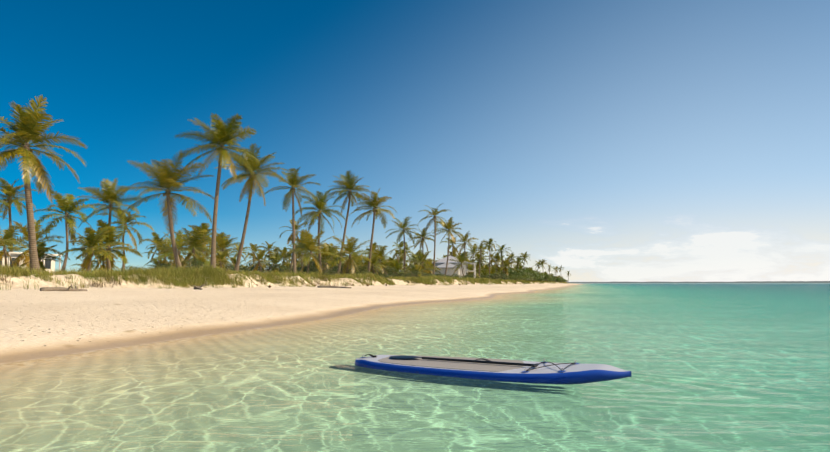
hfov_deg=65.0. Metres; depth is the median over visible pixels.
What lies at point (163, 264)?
scrub
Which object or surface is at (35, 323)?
ground
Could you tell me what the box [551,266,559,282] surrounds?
palm
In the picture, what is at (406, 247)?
palm
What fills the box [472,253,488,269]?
palm
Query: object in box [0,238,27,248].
palm
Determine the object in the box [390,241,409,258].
palm
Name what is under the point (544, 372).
paddleboard
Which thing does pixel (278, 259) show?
palm
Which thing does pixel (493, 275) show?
bush
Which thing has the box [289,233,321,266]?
palm
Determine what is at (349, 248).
palm
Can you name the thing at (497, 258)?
palm
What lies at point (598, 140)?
sky
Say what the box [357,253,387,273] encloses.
palm
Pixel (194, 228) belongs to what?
palm
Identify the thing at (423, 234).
palm
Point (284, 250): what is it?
palm
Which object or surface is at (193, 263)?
bush
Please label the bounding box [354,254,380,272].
palm
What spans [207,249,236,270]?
palm
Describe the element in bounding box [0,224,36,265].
palm
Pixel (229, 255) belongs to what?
palm
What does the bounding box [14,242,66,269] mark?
palm
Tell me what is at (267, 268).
scrub
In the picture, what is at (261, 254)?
palm
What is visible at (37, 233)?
palm
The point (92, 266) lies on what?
palm
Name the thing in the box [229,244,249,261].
palm
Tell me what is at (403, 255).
palm
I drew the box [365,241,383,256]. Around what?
palm
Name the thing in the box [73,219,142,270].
palm
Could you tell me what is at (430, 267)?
palm
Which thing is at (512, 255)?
palm
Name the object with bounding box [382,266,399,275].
bush
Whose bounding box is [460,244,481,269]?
palm
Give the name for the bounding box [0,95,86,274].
palm
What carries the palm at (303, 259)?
on the ground at (35, 323)
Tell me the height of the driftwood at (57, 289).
0.386 m
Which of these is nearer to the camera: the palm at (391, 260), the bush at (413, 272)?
the bush at (413, 272)
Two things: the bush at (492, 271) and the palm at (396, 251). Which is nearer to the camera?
the palm at (396, 251)
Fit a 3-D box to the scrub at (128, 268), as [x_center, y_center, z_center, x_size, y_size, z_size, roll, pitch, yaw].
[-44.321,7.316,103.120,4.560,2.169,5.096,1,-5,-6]
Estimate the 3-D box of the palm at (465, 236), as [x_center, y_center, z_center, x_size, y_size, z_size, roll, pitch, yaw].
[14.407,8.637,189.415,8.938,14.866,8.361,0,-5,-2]
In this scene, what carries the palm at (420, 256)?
on the ground at (35, 323)
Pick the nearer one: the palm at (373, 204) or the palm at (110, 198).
the palm at (110, 198)
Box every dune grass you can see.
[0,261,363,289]
[325,271,512,285]
[495,277,566,283]
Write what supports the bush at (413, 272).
on the ground at (35, 323)
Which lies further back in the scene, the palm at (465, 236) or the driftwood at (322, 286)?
the palm at (465, 236)
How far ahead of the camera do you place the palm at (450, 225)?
165.45 m
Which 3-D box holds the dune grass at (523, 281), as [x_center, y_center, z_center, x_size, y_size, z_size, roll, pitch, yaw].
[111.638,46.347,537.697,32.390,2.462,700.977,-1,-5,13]
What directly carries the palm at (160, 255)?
on the ground at (35, 323)
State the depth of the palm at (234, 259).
134.35 m
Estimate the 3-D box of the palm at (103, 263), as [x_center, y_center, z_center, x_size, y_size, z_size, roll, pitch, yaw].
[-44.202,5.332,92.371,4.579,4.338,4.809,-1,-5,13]
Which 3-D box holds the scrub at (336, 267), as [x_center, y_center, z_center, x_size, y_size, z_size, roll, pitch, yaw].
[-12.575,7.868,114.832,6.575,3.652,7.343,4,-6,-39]
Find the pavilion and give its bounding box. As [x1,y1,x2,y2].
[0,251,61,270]
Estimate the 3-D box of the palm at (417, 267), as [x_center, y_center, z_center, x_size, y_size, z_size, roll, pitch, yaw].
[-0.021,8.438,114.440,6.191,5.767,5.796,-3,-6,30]
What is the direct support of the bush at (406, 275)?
on the ground at (35, 323)
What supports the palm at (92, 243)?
on the ground at (35, 323)
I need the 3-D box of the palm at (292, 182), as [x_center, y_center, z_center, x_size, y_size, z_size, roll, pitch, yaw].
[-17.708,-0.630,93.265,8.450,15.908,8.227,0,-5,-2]
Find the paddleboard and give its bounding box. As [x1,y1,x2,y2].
[355,354,631,383]
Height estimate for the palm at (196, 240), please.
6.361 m
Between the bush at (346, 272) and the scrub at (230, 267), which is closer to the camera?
the bush at (346, 272)
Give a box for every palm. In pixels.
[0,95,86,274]
[0,178,36,251]
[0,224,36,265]
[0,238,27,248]
[2,219,70,269]
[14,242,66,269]
[33,190,96,270]
[57,226,125,271]
[69,257,103,271]
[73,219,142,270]
[77,178,147,267]
[94,252,118,271]
[96,205,155,271]
[112,150,214,266]
[142,238,189,269]
[143,232,168,262]
[147,229,205,269]
[157,227,221,268]
[174,113,259,267]
[181,247,221,270]
[186,223,218,252]
[186,225,220,259]
[201,234,238,266]
[204,232,243,268]
[205,236,228,262]
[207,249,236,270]
[215,143,289,271]
[216,248,237,266]
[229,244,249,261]
[229,255,246,267]
[242,247,276,270]
[245,243,262,260]
[257,241,281,259]
[261,251,289,271]
[264,167,320,273]
[269,246,296,270]
[279,219,304,271]
[285,228,345,274]
[286,244,298,264]
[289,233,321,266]
[290,252,313,266]
[294,190,346,273]
[306,242,344,272]
[325,236,371,274]
[327,246,347,268]
[328,170,369,273]
[333,252,351,275]
[347,188,396,270]
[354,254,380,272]
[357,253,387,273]
[359,245,401,273]
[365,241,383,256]
[381,260,408,277]
[383,257,404,273]
[386,217,420,268]
[389,249,402,261]
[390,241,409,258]
[397,248,410,263]
[401,243,414,268]
[403,249,437,274]
[405,258,434,277]
[406,252,418,264]
[408,228,433,265]
[418,203,450,273]
[423,259,440,273]
[431,217,464,275]
[441,236,460,255]
[448,253,473,275]
[451,231,478,258]
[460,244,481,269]
[468,259,478,274]
[470,242,489,275]
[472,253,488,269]
[481,238,495,276]
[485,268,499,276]
[487,253,503,271]
[492,244,511,272]
[499,257,517,274]
[505,252,518,267]
[512,256,523,268]
[518,252,530,264]
[532,261,542,271]
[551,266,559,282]
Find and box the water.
[0,283,829,451]
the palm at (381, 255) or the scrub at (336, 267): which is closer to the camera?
the scrub at (336, 267)
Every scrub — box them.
[120,265,144,271]
[146,263,176,268]
[207,260,239,270]
[240,258,289,272]
[296,266,316,273]
[301,259,332,273]
[325,261,362,272]
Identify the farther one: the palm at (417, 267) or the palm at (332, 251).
the palm at (332, 251)
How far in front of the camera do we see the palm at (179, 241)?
86.70 m
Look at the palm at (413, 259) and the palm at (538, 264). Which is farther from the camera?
the palm at (538, 264)
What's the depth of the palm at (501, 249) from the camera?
256.14 m
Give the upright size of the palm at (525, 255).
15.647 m
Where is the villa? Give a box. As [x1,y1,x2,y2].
[432,256,475,277]
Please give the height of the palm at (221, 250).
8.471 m
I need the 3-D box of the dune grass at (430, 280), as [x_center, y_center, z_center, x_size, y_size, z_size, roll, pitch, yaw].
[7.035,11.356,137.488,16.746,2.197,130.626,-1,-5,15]
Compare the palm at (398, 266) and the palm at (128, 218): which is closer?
the palm at (128, 218)
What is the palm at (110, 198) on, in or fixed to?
on the ground at (35, 323)
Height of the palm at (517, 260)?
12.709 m
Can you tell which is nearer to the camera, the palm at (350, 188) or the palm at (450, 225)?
the palm at (350, 188)
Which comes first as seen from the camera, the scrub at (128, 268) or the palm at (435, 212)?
the scrub at (128, 268)
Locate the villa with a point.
(440, 264)
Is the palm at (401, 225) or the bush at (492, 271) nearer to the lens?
the palm at (401, 225)
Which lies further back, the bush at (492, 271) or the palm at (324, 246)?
the bush at (492, 271)
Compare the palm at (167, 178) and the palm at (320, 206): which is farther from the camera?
the palm at (320, 206)
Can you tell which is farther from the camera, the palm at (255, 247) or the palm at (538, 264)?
the palm at (538, 264)
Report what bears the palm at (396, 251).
on the ground at (35, 323)
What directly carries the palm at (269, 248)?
on the ground at (35, 323)
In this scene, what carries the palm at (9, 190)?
on the ground at (35, 323)
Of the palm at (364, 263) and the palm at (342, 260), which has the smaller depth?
the palm at (364, 263)
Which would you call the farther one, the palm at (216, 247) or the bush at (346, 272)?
the palm at (216, 247)
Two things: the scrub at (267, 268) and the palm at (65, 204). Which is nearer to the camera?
the palm at (65, 204)
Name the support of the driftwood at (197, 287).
on the ground at (35, 323)
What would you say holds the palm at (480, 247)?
on the ground at (35, 323)
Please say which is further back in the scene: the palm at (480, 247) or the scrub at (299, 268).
the palm at (480, 247)
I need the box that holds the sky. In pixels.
[0,0,829,281]
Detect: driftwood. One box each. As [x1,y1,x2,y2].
[40,283,86,290]
[192,283,206,289]
[317,283,350,287]
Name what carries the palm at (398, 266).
on the ground at (35, 323)
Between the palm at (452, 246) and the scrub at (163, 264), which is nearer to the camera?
the scrub at (163, 264)
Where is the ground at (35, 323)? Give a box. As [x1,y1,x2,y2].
[0,271,578,363]
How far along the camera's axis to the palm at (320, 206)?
96.62 m
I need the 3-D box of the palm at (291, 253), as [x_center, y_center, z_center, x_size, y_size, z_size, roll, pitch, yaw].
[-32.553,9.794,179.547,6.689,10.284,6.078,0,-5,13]
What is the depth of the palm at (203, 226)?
102.01 m
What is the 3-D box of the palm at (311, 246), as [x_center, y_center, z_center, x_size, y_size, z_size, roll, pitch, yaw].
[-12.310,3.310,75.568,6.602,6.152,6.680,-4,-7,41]
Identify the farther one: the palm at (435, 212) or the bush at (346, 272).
the palm at (435, 212)
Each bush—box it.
[184,258,205,268]
[337,265,354,273]
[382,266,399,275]
[400,270,412,277]
[408,269,419,276]
[488,273,505,279]
[508,269,525,275]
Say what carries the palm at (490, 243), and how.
on the ground at (35, 323)
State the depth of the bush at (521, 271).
284.53 m
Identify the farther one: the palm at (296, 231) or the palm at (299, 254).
the palm at (299, 254)
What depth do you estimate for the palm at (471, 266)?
275.29 m
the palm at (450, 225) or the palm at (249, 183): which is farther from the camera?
the palm at (450, 225)
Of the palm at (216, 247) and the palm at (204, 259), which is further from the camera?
the palm at (216, 247)
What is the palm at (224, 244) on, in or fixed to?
on the ground at (35, 323)
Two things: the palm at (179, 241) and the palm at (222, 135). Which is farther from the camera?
the palm at (179, 241)
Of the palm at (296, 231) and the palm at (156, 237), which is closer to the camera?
the palm at (296, 231)
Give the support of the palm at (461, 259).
on the ground at (35, 323)
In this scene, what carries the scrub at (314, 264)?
on the ground at (35, 323)
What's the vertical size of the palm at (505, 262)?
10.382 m

